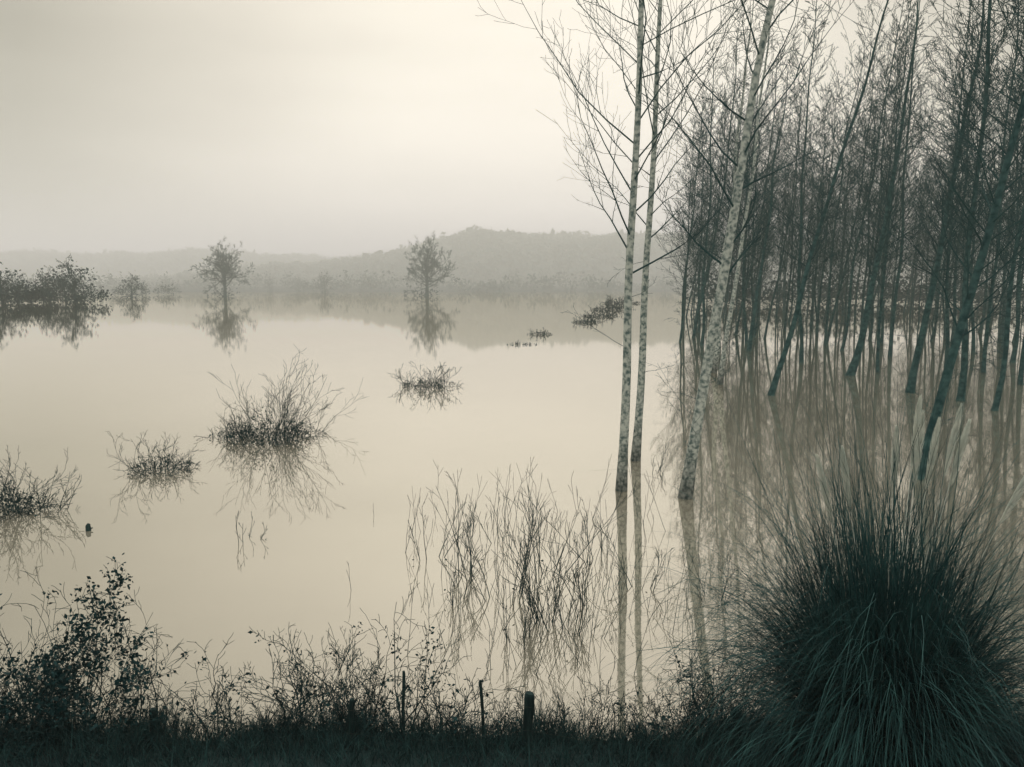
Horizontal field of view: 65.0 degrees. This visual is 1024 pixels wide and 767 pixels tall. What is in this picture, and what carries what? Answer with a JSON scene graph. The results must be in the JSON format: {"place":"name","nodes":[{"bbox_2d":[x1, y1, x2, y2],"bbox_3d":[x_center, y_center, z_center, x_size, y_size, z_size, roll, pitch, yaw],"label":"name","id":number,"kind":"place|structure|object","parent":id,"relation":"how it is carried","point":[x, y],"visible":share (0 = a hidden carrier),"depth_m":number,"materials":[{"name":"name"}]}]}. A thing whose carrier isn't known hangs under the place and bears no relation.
{"place":"outdoors","nodes":[
{"label":"outdoors","id":0,"kind":"place"},
{"bbox_2d":[0,245,371,284],"bbox_3d":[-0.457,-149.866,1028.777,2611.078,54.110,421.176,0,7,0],"label":"distant ridge","id":1,"kind":"structure","parent":0,"point":[29,263],"depth_m":915.16,"materials":[{"name":"grey"}]},
{"bbox_2d":[0,291,1023,740],"bbox_3d":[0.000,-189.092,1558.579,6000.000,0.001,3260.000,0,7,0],"label":"flood water","id":2,"kind":"structure","parent":0,"point":[80,379],"depth_m":21.30,"materials":[{"name":"beige liquid"}]},
{"bbox_2d":[3,273,32,300],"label":"tree","id":3,"kind":"object","parent":2,"relation":"on","point":[21,282],"visible":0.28,"depth_m":234.93,"materials":[{"name":"grey plant"}]},
{"bbox_2d":[0,445,79,520],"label":"flooded shrub","id":4,"kind":"object","parent":2,"relation":"in","point":[30,496],"visible":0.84,"depth_m":17.59,"materials":[{"name":"grey plant"}]},
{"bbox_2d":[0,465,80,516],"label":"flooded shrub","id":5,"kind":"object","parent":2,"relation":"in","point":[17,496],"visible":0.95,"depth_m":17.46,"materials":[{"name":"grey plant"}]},
{"bbox_2d":[27,265,65,301],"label":"tree","id":6,"kind":"object","parent":2,"relation":"in","point":[46,282],"visible":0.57,"depth_m":221.84,"materials":[{"name":"grey plant"}]},
{"bbox_2d":[57,275,76,300],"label":"tree","id":7,"kind":"object","parent":2,"relation":"on","point":[63,299],"visible":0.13,"depth_m":235.24,"materials":[{"name":"grey plant"}]},
{"bbox_2d":[85,523,92,530],"bbox_3d":[-8.631,3.074,16.399,0.137,0.448,0.117,3,8,22],"label":"tree stump","id":8,"kind":"object","parent":2,"relation":"in","point":[88,527],"visible":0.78,"depth_m":16.36,"materials":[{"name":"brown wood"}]},
{"bbox_2d":[0,274,181,303],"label":"flooded hedge","id":9,"kind":"object","parent":2,"relation":"in","point":[39,293],"visible":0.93,"depth_m":204.08,"materials":[{"name":"grey plant"}]},
{"bbox_2d":[106,431,203,478],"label":"flooded shrub","id":10,"kind":"object","parent":2,"relation":"in","point":[168,461],"visible":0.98,"depth_m":21.52,"materials":[{"name":"grey plant"}]},
{"bbox_2d":[188,236,254,296],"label":"oak tree","id":11,"kind":"object","parent":2,"relation":"in","point":[225,269],"visible":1,"depth_m":305.66,"materials":[{"name":"grey plant"}]},
{"bbox_2d":[195,404,258,438],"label":"flooded shrub","id":12,"kind":"object","parent":2,"relation":"on","point":[226,433],"visible":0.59,"depth_m":26.05,"materials":[{"name":"grey plant"}]},
{"bbox_2d":[236,511,266,542],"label":"flooded shrub","id":13,"kind":"object","parent":2,"relation":"in","point":[250,529],"visible":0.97,"depth_m":15.75,"materials":[{"name":"grey plant"}]},
{"bbox_2d":[204,345,343,455],"bbox_3d":[-7.502,0.698,25.480,4.195,3.783,4.259,-2,7,-18],"label":"flooded shrub","id":14,"kind":"object","parent":2,"relation":"in","point":[244,434],"visible":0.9,"depth_m":25.58,"materials":[{"name":"grey plant"}]},
{"bbox_2d":[283,379,368,435],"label":"flooded shrub","id":15,"kind":"object","parent":2,"relation":"in","point":[320,418],"visible":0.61,"depth_m":27.18,"materials":[{"name":"grey plant"}]},
{"bbox_2d":[388,362,462,389],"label":"flooded shrub","id":16,"kind":"object","parent":2,"relation":"on","point":[420,382],"visible":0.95,"depth_m":39.25,"materials":[{"name":"grey plant"}]},
{"bbox_2d":[408,493,476,560],"bbox_3d":[-1.222,2.659,14.720,1.431,1.392,0.520,-5,9,-35],"label":"willow sapling","id":17,"kind":"object","parent":2,"relation":"on","point":[445,531],"visible":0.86,"depth_m":14.81,"materials":[{"name":"grey plant"}]},
{"bbox_2d":[426,460,482,581],"bbox_3d":[-0.944,2.448,14.057,0.849,1.977,2.756,-2,7,-16],"label":"willow sapling","id":18,"kind":"object","parent":2,"relation":"in","point":[470,544],"visible":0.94,"depth_m":13.98,"materials":[{"name":"grey plant"}]},
{"bbox_2d":[440,545,489,605],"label":"willow sapling","id":19,"kind":"object","parent":2,"relation":"in","point":[452,590],"visible":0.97,"depth_m":12.49,"materials":[{"name":"grey plant"}]},
{"bbox_2d":[467,483,507,542],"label":"willow sapling","id":20,"kind":"object","parent":2,"relation":"in","point":[496,515],"visible":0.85,"depth_m":15.92,"materials":[{"name":"grey plant"}]},
{"bbox_2d":[457,495,551,603],"bbox_3d":[-0.093,2.687,13.085,1.552,1.742,1.463,0,7,0],"label":"willow sapling","id":21,"kind":"object","parent":2,"relation":"in","point":[525,556],"visible":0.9,"depth_m":12.96,"materials":[{"name":"grey plant"}]},
{"bbox_2d":[496,586,539,648],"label":"willow sapling","id":22,"kind":"object","parent":2,"relation":"on","point":[530,619],"visible":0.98,"depth_m":11.35,"materials":[{"name":"grey plant"}]},
{"bbox_2d":[501,540,574,623],"bbox_3d":[0.342,2.967,11.796,1.145,1.503,0.589,-2,7,-13],"label":"willow sapling","id":23,"kind":"object","parent":2,"relation":"in","point":[533,604],"visible":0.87,"depth_m":11.84,"materials":[{"name":"grey plant"}]},
{"bbox_2d":[527,327,551,334],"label":"flooded shrub","id":24,"kind":"object","parent":2,"relation":"on","point":[542,333],"visible":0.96,"depth_m":79.05,"materials":[{"name":"grey plant"}]},
{"bbox_2d":[496,512,596,635],"bbox_3d":[0.456,2.834,11.750,1.534,1.778,1.027,0,7,0],"label":"willow sapling","id":25,"kind":"object","parent":2,"relation":"on","point":[554,587],"visible":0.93,"depth_m":11.63,"materials":[{"name":"grey plant"}]},
{"bbox_2d":[346,454,751,681],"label":"flooded twigs","id":26,"kind":"object","parent":2,"relation":"on","point":[495,564],"visible":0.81,"depth_m":12.63,"materials":[{"name":"brown plant"}]},
{"bbox_2d":[521,530,592,604],"bbox_3d":[0.789,2.937,12.505,1.287,1.389,0.720,6,9,40],"label":"willow sapling","id":27,"kind":"object","parent":2,"relation":"in","point":[579,574],"visible":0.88,"depth_m":12.47,"materials":[{"name":"grey plant"}]},
{"bbox_2d":[533,498,606,560],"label":"willow sapling","id":28,"kind":"object","parent":2,"relation":"in","point":[584,518],"visible":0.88,"depth_m":14.48,"materials":[{"name":"grey plant"}]},
{"bbox_2d":[502,457,639,574],"bbox_3d":[1.055,2.386,14.017,2.454,2.111,1.020,0,7,0],"label":"willow sapling","id":29,"kind":"object","parent":2,"relation":"in","point":[539,554],"visible":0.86,"depth_m":13.99,"materials":[{"name":"grey plant"}]},
{"bbox_2d":[572,313,600,322],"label":"flooded shrub","id":30,"kind":"object","parent":2,"relation":"on","point":[587,321],"visible":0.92,"depth_m":103.00,"materials":[{"name":"grey plant"}]},
{"bbox_2d":[579,307,617,316],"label":"flooded shrub","id":31,"kind":"object","parent":2,"relation":"on","point":[597,314],"visible":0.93,"depth_m":121.55,"materials":[{"name":"grey plant"}]},
{"bbox_2d":[593,297,633,309],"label":"flooded shrub","id":32,"kind":"object","parent":2,"relation":"on","point":[608,306],"visible":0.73,"depth_m":153.58,"materials":[{"name":"grey plant"}]},
{"bbox_2d":[603,294,639,303],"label":"flooded shrub","id":33,"kind":"object","parent":2,"relation":"in","point":[612,302],"visible":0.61,"depth_m":200.32,"materials":[{"name":"grey plant"}]},
{"bbox_2d":[595,523,674,590],"bbox_3d":[1.974,2.975,13.376,1.322,1.098,0.638,3,8,23],"label":"willow sapling","id":34,"kind":"object","parent":2,"relation":"in","point":[655,580],"visible":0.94,"depth_m":13.28,"materials":[{"name":"grey plant"}]},
{"bbox_2d":[651,444,667,472],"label":"willow sapling","id":35,"kind":"object","parent":2,"relation":"on","point":[653,464],"visible":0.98,"depth_m":21.45,"materials":[{"name":"grey plant"}]},
{"bbox_2d":[544,0,776,460],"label":"poplar tree","id":36,"kind":"object","parent":2,"relation":"in","point":[636,445],"visible":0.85,"depth_m":22.16,"materials":[{"name":"grey plant"}]},
{"bbox_2d":[475,0,888,491],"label":"poplar tree","id":37,"kind":"object","parent":2,"relation":"in","point":[622,463],"visible":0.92,"depth_m":18.75,"materials":[{"name":"grey plant"}]},
{"bbox_2d":[685,547,740,602],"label":"willow sapling","id":38,"kind":"object","parent":2,"relation":"on","point":[705,577],"visible":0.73,"depth_m":12.74,"materials":[{"name":"grey plant"}]},
{"bbox_2d":[675,41,760,345],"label":"poplar tree","id":39,"kind":"object","parent":2,"relation":"in","point":[703,276],"visible":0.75,"depth_m":63.35,"materials":[{"name":"grey plant"}]},
{"bbox_2d":[674,0,785,372],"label":"poplar tree","id":40,"kind":"object","parent":2,"relation":"on","point":[716,358],"visible":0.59,"depth_m":43.91,"materials":[{"name":"grey plant"}]},
{"bbox_2d":[699,78,764,319],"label":"poplar tree","id":41,"kind":"object","parent":2,"relation":"on","point":[728,188],"visible":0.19,"depth_m":83.18,"materials":[{"name":"grey plant"}]},
{"bbox_2d":[623,0,851,499],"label":"poplar tree","id":42,"kind":"object","parent":2,"relation":"in","point":[687,483],"visible":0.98,"depth_m":18.19,"materials":[{"name":"grey plant"}]},
{"bbox_2d":[686,0,805,384],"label":"poplar tree","id":43,"kind":"object","parent":2,"relation":"on","point":[727,328],"visible":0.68,"depth_m":38.80,"materials":[{"name":"grey plant"}]},
{"bbox_2d":[712,42,813,334],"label":"poplar tree","id":44,"kind":"object","parent":2,"relation":"on","point":[740,310],"visible":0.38,"depth_m":76.38,"materials":[{"name":"grey plant"}]},
{"bbox_2d":[742,107,791,325],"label":"poplar tree","id":45,"kind":"object","parent":2,"relation":"on","point":[773,209],"visible":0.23,"depth_m":91.56,"materials":[{"name":"grey plant"}]},
{"bbox_2d":[729,66,812,350],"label":"poplar tree","id":46,"kind":"object","parent":2,"relation":"on","point":[751,333],"visible":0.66,"depth_m":59.34,"materials":[{"name":"grey plant"}]},
{"bbox_2d":[746,86,833,338],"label":"poplar tree","id":47,"kind":"object","parent":2,"relation":"on","point":[771,303],"visible":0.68,"depth_m":72.15,"materials":[{"name":"grey plant"}]},
{"bbox_2d":[731,0,869,362],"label":"poplar tree","id":48,"kind":"object","parent":2,"relation":"on","point":[799,265],"visible":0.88,"depth_m":49.38,"materials":[{"name":"grey plant"}]},
{"bbox_2d":[772,88,836,330],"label":"poplar tree","id":49,"kind":"object","parent":2,"relation":"on","point":[786,308],"visible":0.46,"depth_m":84.31,"materials":[{"name":"grey plant"}]},
{"bbox_2d":[788,83,845,328],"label":"poplar tree","id":50,"kind":"object","parent":2,"relation":"on","point":[813,304],"visible":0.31,"depth_m":88.30,"materials":[{"name":"grey plant"}]},
{"bbox_2d":[743,0,912,395],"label":"poplar tree","id":51,"kind":"object","parent":2,"relation":"on","point":[776,377],"visible":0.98,"depth_m":34.92,"materials":[{"name":"grey plant"}]},
{"bbox_2d":[783,31,887,345],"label":"poplar tree","id":52,"kind":"object","parent":2,"relation":"on","point":[829,290],"visible":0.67,"depth_m":63.26,"materials":[{"name":"grey plant"}]},
{"bbox_2d":[655,3,1023,343],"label":"poplar grove","id":53,"kind":"object","parent":2,"relation":"in","point":[699,269],"visible":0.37,"depth_m":81.18,"materials":[{"name":"grey plant"}]},
{"bbox_2d":[687,267,1023,305],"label":"plantation scrub","id":54,"kind":"object","parent":2,"relation":"on","point":[711,296],"visible":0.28,"depth_m":191.89,"materials":[{"name":"grey plant"}]},
{"bbox_2d":[818,0,922,350],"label":"poplar tree","id":55,"kind":"object","parent":2,"relation":"on","point":[842,348],"visible":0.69,"depth_m":58.01,"materials":[{"name":"grey plant"}]},
{"bbox_2d":[847,64,929,338],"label":"poplar tree","id":56,"kind":"object","parent":2,"relation":"on","point":[871,325],"visible":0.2,"depth_m":71.63,"materials":[{"name":"grey plant"}]},
{"bbox_2d":[827,0,953,375],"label":"poplar tree","id":57,"kind":"object","parent":2,"relation":"in","point":[853,365],"visible":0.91,"depth_m":42.77,"materials":[{"name":"grey plant"}]},
{"bbox_2d":[823,0,961,372],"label":"poplar tree","id":58,"kind":"object","parent":2,"relation":"in","point":[878,350],"visible":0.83,"depth_m":44.32,"materials":[{"name":"grey plant"}]},
{"bbox_2d":[859,0,975,356],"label":"poplar tree","id":59,"kind":"object","parent":2,"relation":"in","point":[894,311],"visible":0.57,"depth_m":53.96,"materials":[{"name":"grey plant"}]},
{"bbox_2d":[875,0,1023,479],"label":"poplar tree","id":60,"kind":"object","parent":2,"relation":"on","point":[965,310],"visible":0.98,"depth_m":20.03,"materials":[{"name":"grey plant"}]},
{"bbox_2d":[877,0,1021,365],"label":"poplar tree","id":61,"kind":"object","parent":2,"relation":"on","point":[947,326],"visible":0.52,"depth_m":47.30,"materials":[{"name":"grey plant"}]},
{"bbox_2d":[888,0,1023,400],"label":"poplar tree","id":62,"kind":"object","parent":2,"relation":"in","point":[963,377],"visible":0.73,"depth_m":32.98,"materials":[{"name":"grey plant"}]},
{"bbox_2d":[890,0,1021,392],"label":"poplar tree","id":63,"kind":"object","parent":2,"relation":"in","point":[921,339],"visible":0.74,"depth_m":36.10,"materials":[{"name":"grey plant"}]},
{"bbox_2d":[916,66,995,340],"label":"poplar tree","id":64,"kind":"object","parent":2,"relation":"on","point":[936,317],"visible":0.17,"depth_m":69.67,"materials":[{"name":"grey plant"}]},
{"bbox_2d":[920,0,1023,410],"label":"poplar tree","id":65,"kind":"object","parent":2,"relation":"in","point":[1000,385],"visible":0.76,"depth_m":31.16,"materials":[{"name":"grey plant"}]},
{"bbox_2d":[922,20,1023,352],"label":"poplar tree","id":66,"kind":"object","parent":2,"relation":"on","point":[973,346],"visible":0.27,"depth_m":57.45,"materials":[{"name":"grey plant"}]},
{"bbox_2d":[939,1,1023,268],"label":"poplar tree","id":67,"kind":"object","parent":2,"relation":"on","point":[1013,105],"visible":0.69,"depth_m":25.24,"materials":[{"name":"grey plant"}]},
{"bbox_2d":[947,0,1023,384],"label":"poplar tree","id":68,"kind":"object","parent":2,"relation":"on","point":[1020,380],"visible":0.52,"depth_m":39.42,"materials":[{"name":"grey plant"}]},
{"bbox_2d":[948,0,1023,372],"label":"poplar tree","id":69,"kind":"object","parent":2,"relation":"on","point":[989,310],"visible":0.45,"depth_m":44.43,"materials":[{"name":"grey plant"}]},
{"bbox_2d":[982,51,1023,348],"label":"poplar tree","id":70,"kind":"object","parent":2,"relation":"on","point":[1002,344],"visible":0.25,"depth_m":60.90,"materials":[{"name":"grey plant"}]},
{"bbox_2d":[983,3,1023,362],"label":"poplar tree","id":71,"kind":"object","parent":2,"relation":"on","point":[1014,350],"visible":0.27,"depth_m":50.50,"materials":[{"name":"grey plant"}]},
{"bbox_2d":[0,285,1023,766],"bbox_3d":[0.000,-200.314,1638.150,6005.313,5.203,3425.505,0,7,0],"label":"ground","id":72,"kind":"structure","parent":0,"point":[322,763],"depth_m":7.97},
{"bbox_2d":[0,262,25,303],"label":"tree","id":73,"kind":"object","parent":72,"relation":"on","point":[5,283],"visible":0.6,"depth_m":201.00,"materials":[{"name":"grey plant"}]},
{"bbox_2d":[0,615,130,754],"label":"leafy bush","id":74,"kind":"object","parent":72,"relation":"on","point":[27,726],"visible":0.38,"depth_m":8.49,"materials":[{"name":"black plant"}]},
{"bbox_2d":[49,253,97,302],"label":"tree","id":75,"kind":"object","parent":72,"relation":"on","point":[73,281],"visible":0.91,"depth_m":210.35,"materials":[{"name":"grey plant"}]},
{"bbox_2d":[0,582,155,729],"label":"bramble bush","id":76,"kind":"object","parent":72,"relation":"on","point":[112,606],"visible":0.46,"depth_m":8.83,"materials":[{"name":"black plant"}]},
{"bbox_2d":[0,553,161,763],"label":"leafy bush","id":77,"kind":"object","parent":72,"relation":"on","point":[95,652],"visible":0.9,"depth_m":8.19,"materials":[{"name":"black plant"}]},
{"bbox_2d":[0,629,177,753],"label":"leafy bush","id":78,"kind":"object","parent":72,"relation":"on","point":[136,724],"visible":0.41,"depth_m":8.34,"materials":[{"name":"black plant"}]},
{"bbox_2d":[0,593,195,740],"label":"bramble bush","id":79,"kind":"object","parent":72,"relation":"on","point":[1,607],"visible":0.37,"depth_m":9.17,"materials":[{"name":"black plant"}]},
{"bbox_2d":[20,566,207,766],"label":"bramble bush","id":80,"kind":"object","parent":72,"relation":"on","point":[83,669],"visible":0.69,"depth_m":8.82,"materials":[{"name":"black plant"}]},
{"bbox_2d":[115,274,143,297],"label":"tree","id":81,"kind":"object","parent":72,"relation":"on","point":[131,290],"visible":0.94,"depth_m":285.42,"materials":[{"name":"grey plant"}]},
{"bbox_2d":[29,632,243,762],"bbox_3d":[-3.862,3.456,8.364,1.410,1.327,1.861,2,7,13],"label":"bramble bush","id":82,"kind":"object","parent":72,"relation":"on","point":[203,659],"visible":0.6,"depth_m":8.89,"materials":[{"name":"black plant"}]},
{"bbox_2d":[149,665,278,744],"bbox_3d":[-3.195,3.481,8.598,1.464,1.048,0.814,0,7,0],"label":"bramble bush","id":83,"kind":"object","parent":72,"relation":"on","point":[216,703],"visible":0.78,"depth_m":8.66,"materials":[{"name":"black plant"}]},
{"bbox_2d":[183,649,326,744],"bbox_3d":[-2.611,3.372,8.646,1.584,1.201,0.968,-6,9,-41],"label":"bramble bush","id":84,"kind":"object","parent":72,"relation":"on","point":[249,681],"visible":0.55,"depth_m":8.51,"materials":[{"name":"black plant"}]},
{"bbox_2d":[218,624,406,745],"bbox_3d":[-2.150,3.391,8.688,1.909,1.197,1.386,4,8,28],"label":"bramble bush","id":85,"kind":"object","parent":72,"relation":"on","point":[367,704],"visible":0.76,"depth_m":8.62,"materials":[{"name":"black plant"}]},
{"bbox_2d":[314,271,333,292],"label":"tree","id":86,"kind":"object","parent":72,"relation":"on","point":[324,285],"visible":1,"depth_m":441.05,"materials":[{"name":"grey plant"}]},
{"bbox_2d":[248,583,450,742],"bbox_3d":[-1.476,3.236,8.691,1.789,1.809,2.782,-7,10,-45],"label":"bramble bush","id":87,"kind":"object","parent":72,"relation":"on","point":[405,687],"visible":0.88,"depth_m":8.84,"materials":[{"name":"black plant"}]},
{"bbox_2d":[333,667,422,736],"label":"bramble bush","id":88,"kind":"object","parent":72,"relation":"on","point":[385,715],"visible":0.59,"depth_m":8.79,"materials":[{"name":"black plant"}]},
{"bbox_2d":[403,231,459,295],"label":"oak tree","id":89,"kind":"object","parent":72,"relation":"on","point":[425,263],"visible":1,"depth_m":330.39,"materials":[{"name":"grey plant"}]},
{"bbox_2d":[400,631,527,753],"bbox_3d":[-0.758,3.432,8.845,0.938,1.259,1.780,-6,9,-40],"label":"bramble bush","id":90,"kind":"object","parent":72,"relation":"on","point":[456,718],"visible":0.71,"depth_m":8.61,"materials":[{"name":"black plant"}]},
{"bbox_2d":[1,671,988,749],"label":"wooden fence","id":91,"kind":"object","parent":72,"relation":"on","point":[528,712],"visible":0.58,"depth_m":8.25,"materials":[{"name":"brown wood"}]},
{"bbox_2d":[0,671,1023,766],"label":"bank grass","id":92,"kind":"structure","parent":72,"relation":"on","point":[217,743],"depth_m":8.04,"materials":[{"name":"black plant"}]},
{"bbox_2d":[0,613,1023,766],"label":"bank weeds","id":93,"kind":"object","parent":72,"relation":"on","point":[436,707],"visible":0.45,"depth_m":8.62,"materials":[{"name":"black plant"}]},
{"bbox_2d":[1,268,1023,291],"bbox_3d":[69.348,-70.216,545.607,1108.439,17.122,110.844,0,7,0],"label":"distant treeline","id":94,"kind":"object","parent":72,"relation":"on","point":[493,284],"visible":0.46,"depth_m":526.11,"materials":[{"name":"grey plant"}]},
{"bbox_2d":[607,693,693,737],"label":"bramble bush","id":95,"kind":"object","parent":72,"relation":"on","point":[617,703],"visible":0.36,"depth_m":8.74,"materials":[{"name":"black plant"}]},
{"bbox_2d":[641,660,724,743],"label":"bramble bush","id":96,"kind":"object","parent":72,"relation":"on","point":[669,717],"visible":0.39,"depth_m":8.70,"materials":[{"name":"black plant"}]},
{"bbox_2d":[674,667,801,739],"bbox_3d":[2.551,3.493,8.646,1.610,0.894,0.995,0,7,0],"label":"bramble bush","id":97,"kind":"object","parent":72,"relation":"on","point":[710,697],"visible":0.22,"depth_m":8.60,"materials":[{"name":"black plant"}]},
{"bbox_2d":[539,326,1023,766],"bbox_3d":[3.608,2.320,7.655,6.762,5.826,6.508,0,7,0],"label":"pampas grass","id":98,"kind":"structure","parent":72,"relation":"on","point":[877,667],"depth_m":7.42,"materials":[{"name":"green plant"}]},
{"bbox_2d":[0,0,1023,257],"label":"sky","id":99,"kind":"structure","parent":0,"point":[332,128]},
{"bbox_2d":[95,224,1023,285],"bbox_3d":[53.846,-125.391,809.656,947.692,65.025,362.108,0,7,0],"label":"wooded hill","id":100,"kind":"structure","parent":0,"point":[479,254],"depth_m":682.00,"materials":[{"name":"grey plant"}]}
]}

